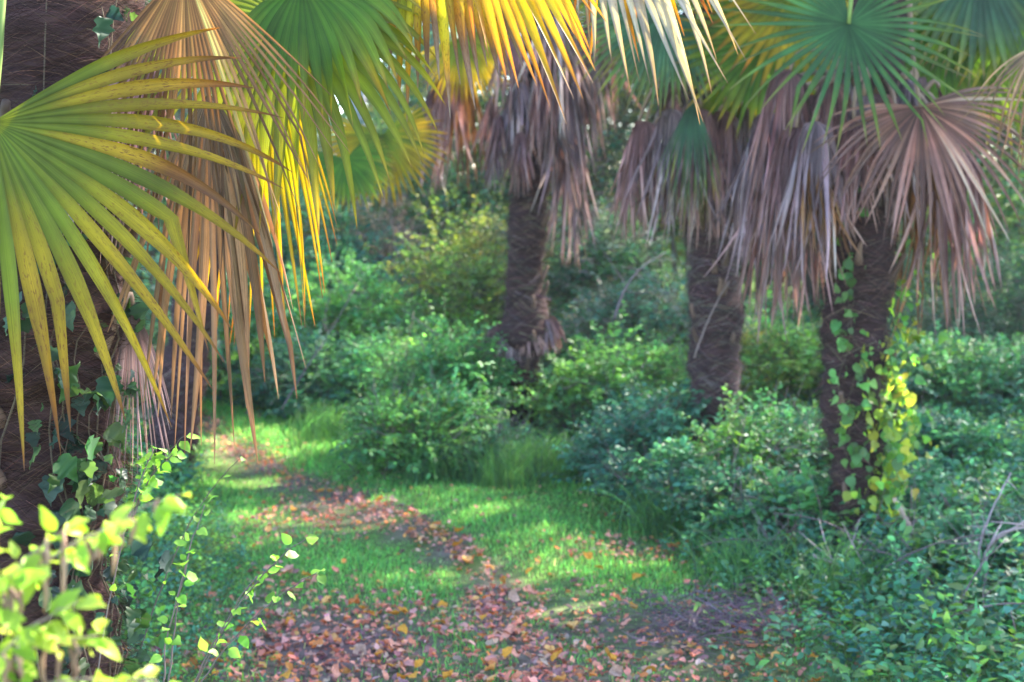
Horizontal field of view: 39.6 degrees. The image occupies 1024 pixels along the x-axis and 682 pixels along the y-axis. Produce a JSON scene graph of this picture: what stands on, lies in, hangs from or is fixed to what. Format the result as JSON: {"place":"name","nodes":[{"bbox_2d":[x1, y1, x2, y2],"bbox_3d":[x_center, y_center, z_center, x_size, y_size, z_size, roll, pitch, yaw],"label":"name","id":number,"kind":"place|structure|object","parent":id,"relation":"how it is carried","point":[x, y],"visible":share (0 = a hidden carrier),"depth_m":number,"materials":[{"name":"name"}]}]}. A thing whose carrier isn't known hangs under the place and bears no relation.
{"place":"outdoors","nodes":[
{"label":"outdoors","id":0,"kind":"place"},
{"bbox_2d":[114,168,1023,681],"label":"ground","id":1,"kind":"structure","parent":0,"point":[438,552],"depth_m":5.91,"materials":[{"name":"soil"}]},
{"bbox_2d":[0,548,106,681],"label":"leafy branch","id":2,"kind":"object","parent":1,"relation":"on","point":[27,638],"visible":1,"depth_m":1.28,"materials":[{"name":"green plant"}]},
{"bbox_2d":[0,618,174,681],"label":"leafy branch","id":3,"kind":"object","parent":1,"relation":"on","point":[106,646],"visible":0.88,"depth_m":1.30,"materials":[{"name":"green plant"}]},
{"bbox_2d":[0,481,191,636],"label":"leafy branch","id":4,"kind":"object","parent":1,"relation":"on","point":[79,556],"visible":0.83,"depth_m":1.34,"materials":[{"name":"green plant"}]},
{"bbox_2d":[97,446,156,669],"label":"weed","id":5,"kind":"object","parent":1,"relation":"on","point":[113,587],"visible":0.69,"depth_m":2.89,"materials":[{"name":"green plant"}]},
{"bbox_2d":[137,0,185,216],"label":"tall bush","id":6,"kind":"object","parent":1,"relation":"on","point":[176,114],"visible":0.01,"depth_m":13.00,"materials":[{"name":"green plant"}]},
{"bbox_2d":[125,433,200,531],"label":"weed","id":7,"kind":"object","parent":1,"relation":"on","point":[148,480],"visible":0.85,"depth_m":3.03,"materials":[{"name":"green plant"}]},
{"bbox_2d":[130,0,211,291],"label":"tall bush","id":8,"kind":"object","parent":1,"relation":"on","point":[153,253],"depth_m":13.92,"materials":[{"name":"green plant"}]},
{"bbox_2d":[149,495,217,681],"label":"weed","id":9,"kind":"object","parent":1,"relation":"on","point":[192,577],"visible":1,"depth_m":2.48,"materials":[{"name":"green plant"}]},
{"bbox_2d":[126,244,251,405],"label":"shrub","id":10,"kind":"object","parent":1,"relation":"on","point":[149,311],"depth_m":8.96,"materials":[{"name":"green plant"}]},
{"bbox_2d":[103,403,282,681],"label":"undergrowth","id":11,"kind":"object","parent":1,"relation":"on","point":[190,473],"visible":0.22,"depth_m":5.75,"materials":[{"name":"green plant"}]},
{"bbox_2d":[140,456,245,648],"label":"weed","id":12,"kind":"object","parent":1,"relation":"on","point":[197,509],"visible":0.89,"depth_m":3.36,"materials":[{"name":"green plant"}]},
{"bbox_2d":[123,212,345,406],"bbox_3d":[-2.417,-0.276,10.615,2.371,1.576,1.700,-4,7,-33],"label":"shrub","id":13,"kind":"object","parent":1,"relation":"on","point":[234,356],"visible":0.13,"depth_m":10.60,"materials":[{"name":"green plant"}]},
{"bbox_2d":[146,88,359,277],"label":"tall bush","id":14,"kind":"object","parent":1,"relation":"on","point":[296,250],"visible":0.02,"depth_m":15.42,"materials":[{"name":"green plant"}]},
{"bbox_2d":[194,533,326,681],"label":"weed","id":15,"kind":"object","parent":1,"relation":"on","point":[243,641],"visible":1,"depth_m":2.53,"materials":[{"name":"green plant"}]},
{"bbox_2d":[141,51,449,482],"bbox_3d":[-1.395,-0.778,8.027,1.885,3.338,1.844,-3,7,-25],"label":"palm tree","id":16,"kind":"object","parent":1,"relation":"on","point":[397,163],"visible":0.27,"depth_m":7.80,"materials":[{"name":"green plant"}]},
{"bbox_2d":[202,320,418,421],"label":"shrub","id":17,"kind":"object","parent":1,"relation":"on","point":[261,388],"visible":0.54,"depth_m":9.97,"materials":[{"name":"green plant"}]},
{"bbox_2d":[281,263,358,409],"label":"fallen branch","id":18,"kind":"object","parent":1,"relation":"on","point":[317,343],"visible":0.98,"depth_m":8.67,"materials":[{"name":"wood"}]},
{"bbox_2d":[255,118,397,279],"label":"tall bush","id":19,"kind":"object","parent":1,"relation":"on","point":[307,232],"depth_m":16.79,"materials":[{"name":"green plant"}]},
{"bbox_2d":[249,189,449,336],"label":"shrub","id":20,"kind":"object","parent":1,"relation":"on","point":[341,216],"visible":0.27,"depth_m":12.80,"materials":[{"name":"green plant"}]},
{"bbox_2d":[251,239,453,383],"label":"shrub","id":21,"kind":"object","parent":1,"relation":"on","point":[350,320],"visible":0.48,"depth_m":11.15,"materials":[{"name":"green plant"}]},
{"bbox_2d":[257,112,456,256],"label":"tall bush","id":22,"kind":"object","parent":1,"relation":"on","point":[345,117],"visible":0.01,"depth_m":17.70,"materials":[{"name":"green plant"}]},
{"bbox_2d":[349,91,367,234],"bbox_3d":[-1.894,-5.426,16.607,3.338,9.788,3.056,-6,8,-43],"label":"pale barked tree","id":23,"kind":"object","parent":1,"relation":"on","point":[357,112],"visible":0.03,"depth_m":16.79,"materials":[{"name":"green plant"}]},
{"bbox_2d":[0,0,755,681],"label":"palm tree","id":24,"kind":"object","parent":1,"relation":"on","point":[272,80],"visible":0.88,"depth_m":2.95,"materials":[{"name":"green plant"}]},
{"bbox_2d":[0,0,152,681],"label":"ivy","id":25,"kind":"object","parent":24,"relation":"attached to","point":[114,431],"visible":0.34,"depth_m":3.07,"materials":[{"name":"green plant"}]},
{"bbox_2d":[25,293,180,681],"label":"ivy","id":26,"kind":"object","parent":24,"relation":"attached to","point":[66,464],"visible":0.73,"depth_m":3.07,"materials":[{"name":"green plant"}]},
{"bbox_2d":[286,172,472,328],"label":"shrub","id":27,"kind":"object","parent":1,"relation":"on","point":[398,230],"visible":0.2,"depth_m":13.09,"materials":[{"name":"green plant"}]},
{"bbox_2d":[280,320,507,420],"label":"shrub","id":28,"kind":"object","parent":1,"relation":"on","point":[385,344],"visible":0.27,"depth_m":9.87,"materials":[{"name":"green plant"}]},
{"bbox_2d":[313,359,515,486],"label":"shrub","id":29,"kind":"object","parent":1,"relation":"on","point":[441,405],"visible":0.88,"depth_m":7.91,"materials":[{"name":"green plant"}]},
{"bbox_2d":[286,25,567,304],"bbox_3d":[-0.918,-2.116,15.280,3.304,3.624,2.518,0,6,0],"label":"tall bush","id":30,"kind":"object","parent":1,"relation":"on","point":[410,195],"visible":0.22,"depth_m":15.04,"materials":[{"name":"green plant"}]},
{"bbox_2d":[425,16,439,243],"bbox_3d":[-0.745,-7.032,20.972,5.231,11.499,5.677,0,6,0],"label":"broadleaf tree","id":31,"kind":"object","parent":1,"relation":"on","point":[433,80],"visible":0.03,"depth_m":21.14,"materials":[{"name":"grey plant"}]},
{"bbox_2d":[343,291,541,429],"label":"shrub","id":32,"kind":"object","parent":1,"relation":"on","point":[479,371],"visible":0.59,"depth_m":8.64,"materials":[{"name":"green plant"}]},
{"bbox_2d":[357,169,591,365],"bbox_3d":[-0.253,-0.545,11.959,1.863,1.794,1.574,-2,6,-22],"label":"shrub","id":33,"kind":"object","parent":1,"relation":"on","point":[467,287],"visible":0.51,"depth_m":11.80,"materials":[{"name":"green plant"}]},
{"bbox_2d":[333,15,622,301],"bbox_3d":[-0.352,-2.527,15.806,3.145,4.241,2.656,4,7,32],"label":"tall bush","id":34,"kind":"object","parent":1,"relation":"on","point":[472,174],"visible":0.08,"depth_m":15.48,"materials":[{"name":"green plant"}]},
{"bbox_2d":[430,402,566,479],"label":"shrub","id":35,"kind":"object","parent":1,"relation":"on","point":[499,433],"visible":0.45,"depth_m":7.90,"materials":[{"name":"green plant"}]},
{"bbox_2d":[441,390,573,457],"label":"shrub","id":36,"kind":"object","parent":1,"relation":"on","point":[531,429],"visible":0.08,"depth_m":8.29,"materials":[{"name":"green plant"}]},
{"bbox_2d":[406,1,645,432],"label":"palm tree","id":37,"kind":"object","parent":1,"relation":"on","point":[540,140],"visible":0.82,"depth_m":8.79,"materials":[{"name":"brown plant"}]},
{"bbox_2d":[448,14,647,276],"bbox_3d":[0.506,-3.131,17.104,3.214,4.968,2.370,0,6,0],"label":"tall bush","id":38,"kind":"object","parent":1,"relation":"on","point":[585,148],"depth_m":17.24,"materials":[{"name":"green plant"}]},
{"bbox_2d":[122,389,989,681],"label":"leaf litter","id":39,"kind":"object","parent":1,"relation":"on","point":[378,645],"visible":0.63,"depth_m":5.18,"materials":[{"name":"plant"}]},
{"bbox_2d":[268,653,282,660],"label":"fallen leaf","id":40,"kind":"object","parent":39,"relation":"on","point":[278,656],"visible":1,"depth_m":4.84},
{"bbox_2d":[276,607,288,617],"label":"fallen leaf","id":41,"kind":"object","parent":39,"relation":"on","point":[279,610],"visible":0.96,"depth_m":5.35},
{"bbox_2d":[311,638,323,647],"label":"fallen leaf","id":42,"kind":"object","parent":39,"relation":"on","point":[317,642],"visible":1,"depth_m":4.96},
{"bbox_2d":[331,663,340,678],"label":"fallen leaf","id":43,"kind":"object","parent":39,"relation":"on","point":[335,671],"visible":1,"depth_m":4.67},
{"bbox_2d":[348,597,359,604],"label":"fallen leaf","id":44,"kind":"object","parent":39,"relation":"on","point":[354,600],"visible":1,"depth_m":5.39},
{"bbox_2d":[353,644,366,655],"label":"fallen leaf","id":45,"kind":"object","parent":39,"relation":"on","point":[359,647],"visible":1,"depth_m":4.95,"materials":[{"name":"plant"}]},
{"bbox_2d":[381,664,388,679],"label":"fallen leaf","id":46,"kind":"object","parent":39,"relation":"on","point":[385,674],"visible":1,"depth_m":4.62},
{"bbox_2d":[397,623,407,634],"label":"fallen leaf","id":47,"kind":"object","parent":39,"relation":"on","point":[403,628],"visible":1,"depth_m":5.07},
{"bbox_2d":[403,659,413,667],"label":"fallen leaf","id":48,"kind":"object","parent":39,"relation":"on","point":[408,662],"visible":0.96,"depth_m":4.76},
{"bbox_2d":[414,659,423,667],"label":"fallen leaf","id":49,"kind":"object","parent":39,"relation":"on","point":[418,662],"visible":1,"depth_m":4.73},
{"bbox_2d":[442,670,452,678],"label":"fallen leaf","id":50,"kind":"object","parent":39,"relation":"on","point":[447,674],"visible":1,"depth_m":4.62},
{"bbox_2d":[502,646,512,658],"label":"fallen leaf","id":51,"kind":"object","parent":39,"relation":"on","point":[506,651],"visible":1,"depth_m":4.79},
{"bbox_2d":[504,624,516,633],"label":"fallen leaf","id":52,"kind":"object","parent":39,"relation":"on","point":[510,628],"visible":1,"depth_m":5.17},
{"bbox_2d":[508,588,519,601],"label":"fallen leaf","id":53,"kind":"object","parent":39,"relation":"on","point":[513,596],"visible":1,"depth_m":5.62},
{"bbox_2d":[545,645,554,652],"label":"fallen leaf","id":54,"kind":"object","parent":39,"relation":"on","point":[550,649],"visible":1,"depth_m":4.89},
{"bbox_2d":[552,674,567,680],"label":"fallen leaf","id":55,"kind":"object","parent":39,"relation":"on","point":[558,678],"visible":1,"depth_m":4.53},
{"bbox_2d":[567,620,577,628],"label":"fallen leaf","id":56,"kind":"object","parent":39,"relation":"on","point":[572,624],"visible":1,"depth_m":5.28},
{"bbox_2d":[605,647,616,660],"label":"fallen leaf","id":57,"kind":"object","parent":39,"relation":"on","point":[611,655],"visible":1,"depth_m":4.82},
{"bbox_2d":[609,665,622,676],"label":"fallen leaf","id":58,"kind":"object","parent":39,"relation":"on","point":[615,669],"visible":1,"depth_m":4.62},
{"bbox_2d":[117,372,1015,681],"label":"grass","id":59,"kind":"structure","parent":1,"relation":"on","point":[265,430],"depth_m":6.43,"materials":[{"name":"plant"}]},
{"bbox_2d":[461,187,687,356],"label":"shrub","id":60,"kind":"object","parent":1,"relation":"on","point":[594,263],"visible":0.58,"depth_m":11.55,"materials":[{"name":"green plant"}]},
{"bbox_2d":[133,285,1023,455],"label":"nettle cover","id":61,"kind":"object","parent":1,"relation":"on","point":[807,318],"visible":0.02,"depth_m":12.13,"materials":[{"name":"green plant"}]},
{"bbox_2d":[145,0,1023,241],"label":"distant woodland","id":62,"kind":"object","parent":1,"relation":"on","point":[402,90],"depth_m":23.49,"materials":[{"name":"green plant"}]},
{"bbox_2d":[495,337,674,439],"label":"shrub","id":63,"kind":"object","parent":1,"relation":"on","point":[564,396],"visible":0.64,"depth_m":8.59,"materials":[{"name":"green plant"}]},
{"bbox_2d":[451,0,722,302],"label":"tall bush","id":64,"kind":"object","parent":1,"relation":"on","point":[599,150],"visible":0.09,"depth_m":15.23,"materials":[{"name":"green plant"}]},
{"bbox_2d":[267,396,924,623],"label":"long grass","id":65,"kind":"structure","parent":1,"relation":"on","point":[503,472],"depth_m":7.56,"materials":[{"name":"plant"}]},
{"bbox_2d":[534,378,727,493],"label":"shrub","id":66,"kind":"object","parent":1,"relation":"on","point":[622,428],"visible":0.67,"depth_m":7.50,"materials":[{"name":"green plant"}]},
{"bbox_2d":[594,236,672,319],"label":"fallen branch","id":67,"kind":"object","parent":1,"relation":"on","point":[622,293],"visible":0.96,"depth_m":9.73,"materials":[{"name":"wood"}]},
{"bbox_2d":[553,300,736,425],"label":"shrub","id":68,"kind":"object","parent":1,"relation":"on","point":[667,368],"visible":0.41,"depth_m":8.91,"materials":[{"name":"green plant"}]},
{"bbox_2d":[577,435,722,529],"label":"shrub","id":69,"kind":"object","parent":1,"relation":"on","point":[647,467],"visible":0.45,"depth_m":6.91,"materials":[{"name":"green plant"}]},
{"bbox_2d":[535,0,774,458],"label":"palm tree","id":70,"kind":"object","parent":1,"relation":"on","point":[672,148],"visible":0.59,"depth_m":7.56,"materials":[{"name":"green plant"}]},
{"bbox_2d":[693,281,729,357],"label":"lodged stalk","id":71,"kind":"object","parent":70,"relation":"attached to","point":[697,347],"visible":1,"depth_m":7.38,"materials":[{"name":"plant"}]},
{"bbox_2d":[565,2,747,287],"bbox_3d":[1.585,-3.056,16.207,2.804,5.048,2.631,0,6,0],"label":"tall bush","id":72,"kind":"object","parent":1,"relation":"on","point":[679,9],"visible":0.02,"depth_m":16.34,"materials":[{"name":"green plant"}]},
{"bbox_2d":[540,252,786,401],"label":"shrub","id":73,"kind":"object","parent":1,"relation":"on","point":[634,317],"visible":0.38,"depth_m":10.37,"materials":[{"name":"green plant"}]},
{"bbox_2d":[576,0,790,297],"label":"tall bush","id":74,"kind":"object","parent":1,"relation":"on","point":[670,234],"visible":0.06,"depth_m":14.83,"materials":[{"name":"green plant"}]},
{"bbox_2d":[624,11,791,294],"bbox_3d":[3.000,-2.934,16.298,3.294,4.861,2.511,-3,7,-28],"label":"tall bush","id":75,"kind":"object","parent":1,"relation":"on","point":[739,272],"depth_m":16.42,"materials":[{"name":"green plant"}]},
{"bbox_2d":[546,570,890,675],"bbox_3d":[0.801,0.968,5.125,1.364,0.187,1.111,0,6,0],"label":"brush pile","id":76,"kind":"object","parent":1,"relation":"on","point":[695,618],"visible":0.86,"depth_m":5.15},
{"bbox_2d":[639,421,823,529],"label":"shrub","id":77,"kind":"object","parent":1,"relation":"on","point":[703,471],"visible":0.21,"depth_m":6.69,"materials":[{"name":"green plant"}]},
{"bbox_2d":[640,457,848,550],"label":"shrub","id":78,"kind":"object","parent":1,"relation":"on","point":[778,494],"visible":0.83,"depth_m":6.28,"materials":[{"name":"green plant"}]},
{"bbox_2d":[665,375,831,496],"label":"shrub","id":79,"kind":"object","parent":1,"relation":"on","point":[798,444],"visible":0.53,"depth_m":7.07,"materials":[{"name":"green plant"}]},
{"bbox_2d":[669,278,890,419],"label":"shrub","id":80,"kind":"object","parent":1,"relation":"on","point":[770,361],"visible":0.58,"depth_m":9.66,"materials":[{"name":"green plant"}]},
{"bbox_2d":[723,493,854,589],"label":"shrub","id":81,"kind":"object","parent":1,"relation":"on","point":[816,540],"visible":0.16,"depth_m":5.84,"materials":[{"name":"green plant"}]},
{"bbox_2d":[738,3,920,309],"bbox_3d":[3.233,-2.634,14.821,3.151,4.625,2.476,0,6,0],"label":"tall bush","id":82,"kind":"object","parent":1,"relation":"on","point":[809,288],"visible":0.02,"depth_m":14.96,"materials":[{"name":"green plant"}]},
{"bbox_2d":[640,397,1023,681],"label":"bramble cover","id":83,"kind":"object","parent":1,"relation":"on","point":[924,607],"visible":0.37,"depth_m":5.17,"materials":[{"name":"green plant"}]},
{"bbox_2d":[696,501,777,547],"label":"bare twig","id":84,"kind":"object","parent":83,"relation":"on","point":[737,539],"visible":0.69,"depth_m":5.79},
{"bbox_2d":[767,475,868,547],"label":"bare twig","id":85,"kind":"object","parent":83,"relation":"on","point":[821,520],"visible":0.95,"depth_m":5.72,"materials":[{"name":"wood"}]},
{"bbox_2d":[799,517,876,574],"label":"fallen branch","id":86,"kind":"object","parent":83,"relation":"on","point":[815,555],"visible":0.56,"depth_m":5.59,"materials":[{"name":"wood"}]},
{"bbox_2d":[847,490,933,583],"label":"bare twig","id":87,"kind":"object","parent":83,"relation":"in","point":[928,578],"visible":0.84,"depth_m":5.47,"materials":[{"name":"wood"}]},
{"bbox_2d":[880,513,926,532],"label":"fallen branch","id":88,"kind":"object","parent":83,"relation":"on","point":[915,521],"visible":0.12,"depth_m":5.97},
{"bbox_2d":[892,498,916,533],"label":"fallen branch","id":89,"kind":"object","parent":83,"relation":"on","point":[903,514],"visible":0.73,"depth_m":5.88,"materials":[{"name":"wood"}]},
{"bbox_2d":[867,499,993,581],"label":"bare twig","id":90,"kind":"object","parent":83,"relation":"on","point":[906,555],"visible":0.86,"depth_m":5.36,"materials":[{"name":"wood"}]},
{"bbox_2d":[927,492,990,562],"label":"bare twig","id":91,"kind":"object","parent":83,"relation":"on","point":[972,533],"visible":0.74,"depth_m":5.50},
{"bbox_2d":[929,553,1023,629],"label":"bare twig","id":92,"kind":"object","parent":83,"relation":"in","point":[966,610],"visible":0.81,"depth_m":4.86,"materials":[{"name":"wood"}]},
{"bbox_2d":[947,475,1006,620],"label":"bare twig","id":93,"kind":"object","parent":83,"relation":"on","point":[968,586],"visible":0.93,"depth_m":5.06,"materials":[{"name":"wood"}]},
{"bbox_2d":[947,472,1016,584],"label":"fallen branch","id":94,"kind":"object","parent":83,"relation":"on","point":[983,530],"visible":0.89,"depth_m":5.32,"materials":[{"name":"wood"}]},
{"bbox_2d":[983,521,1023,584],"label":"fallen branch","id":95,"kind":"object","parent":83,"relation":"on","point":[1000,535],"visible":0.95,"depth_m":5.23,"materials":[{"name":"wood"}]},
{"bbox_2d":[675,0,1023,545],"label":"palm tree","id":96,"kind":"object","parent":1,"relation":"on","point":[882,104],"visible":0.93,"depth_m":5.99,"materials":[{"name":"green plant"}]},
{"bbox_2d":[829,188,873,489],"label":"climbing vine","id":97,"kind":"object","parent":96,"relation":"attached to","point":[857,453],"visible":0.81,"depth_m":6.04,"materials":[{"name":"green plant"}]},
{"bbox_2d":[827,238,959,535],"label":"climbing vine","id":98,"kind":"object","parent":96,"relation":"attached to","point":[893,486],"visible":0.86,"depth_m":6.04,"materials":[{"name":"green plant"}]},
{"bbox_2d":[680,481,1023,681],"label":"bramble leaves","id":99,"kind":"object","parent":1,"relation":"on","point":[835,664],"visible":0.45,"depth_m":4.91,"materials":[{"name":"green plant"}]},
{"bbox_2d":[789,319,1023,416],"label":"shrub","id":100,"kind":"object","parent":1,"relation":"on","point":[931,391],"visible":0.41,"depth_m":9.48,"materials":[{"name":"green plant"}]},
{"bbox_2d":[816,434,1012,551],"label":"shrub","id":101,"kind":"object","parent":1,"relation":"on","point":[924,478],"visible":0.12,"depth_m":6.38,"materials":[{"name":"green plant"}]},
{"bbox_2d":[870,478,1023,582],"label":"shrub","id":102,"kind":"object","parent":1,"relation":"on","point":[960,525],"visible":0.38,"depth_m":5.69,"materials":[{"name":"green plant"}]},
{"bbox_2d":[884,385,1016,487],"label":"shrub","id":103,"kind":"object","parent":1,"relation":"on","point":[954,430],"visible":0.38,"depth_m":7.55,"materials":[{"name":"green plant"}]},
{"bbox_2d":[888,224,1023,352],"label":"shrub","id":104,"kind":"object","parent":1,"relation":"on","point":[1017,313],"visible":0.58,"depth_m":11.45,"materials":[{"name":"green plant"}]},
{"bbox_2d":[890,149,1023,319],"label":"shrub","id":105,"kind":"object","parent":1,"relation":"on","point":[1012,220],"visible":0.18,"depth_m":13.69,"materials":[{"name":"green plant"}]},
{"bbox_2d":[900,116,1023,293],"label":"tall bush","id":106,"kind":"object","parent":1,"relation":"on","point":[1002,145],"visible":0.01,"depth_m":15.43,"materials":[{"name":"green plant"}]},
{"bbox_2d":[902,106,1023,303],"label":"tall bush","id":107,"kind":"object","parent":1,"relation":"on","point":[1007,159],"visible":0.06,"depth_m":14.83,"materials":[{"name":"green plant"}]},
{"bbox_2d":[916,306,1023,426],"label":"shrub","id":108,"kind":"object","parent":1,"relation":"on","point":[1010,360],"visible":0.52,"depth_m":9.41,"materials":[{"name":"green plant"}]},
{"bbox_2d":[962,611,1022,670],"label":"fallen branch","id":109,"kind":"object","parent":1,"relation":"on","point":[995,651],"visible":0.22,"depth_m":4.75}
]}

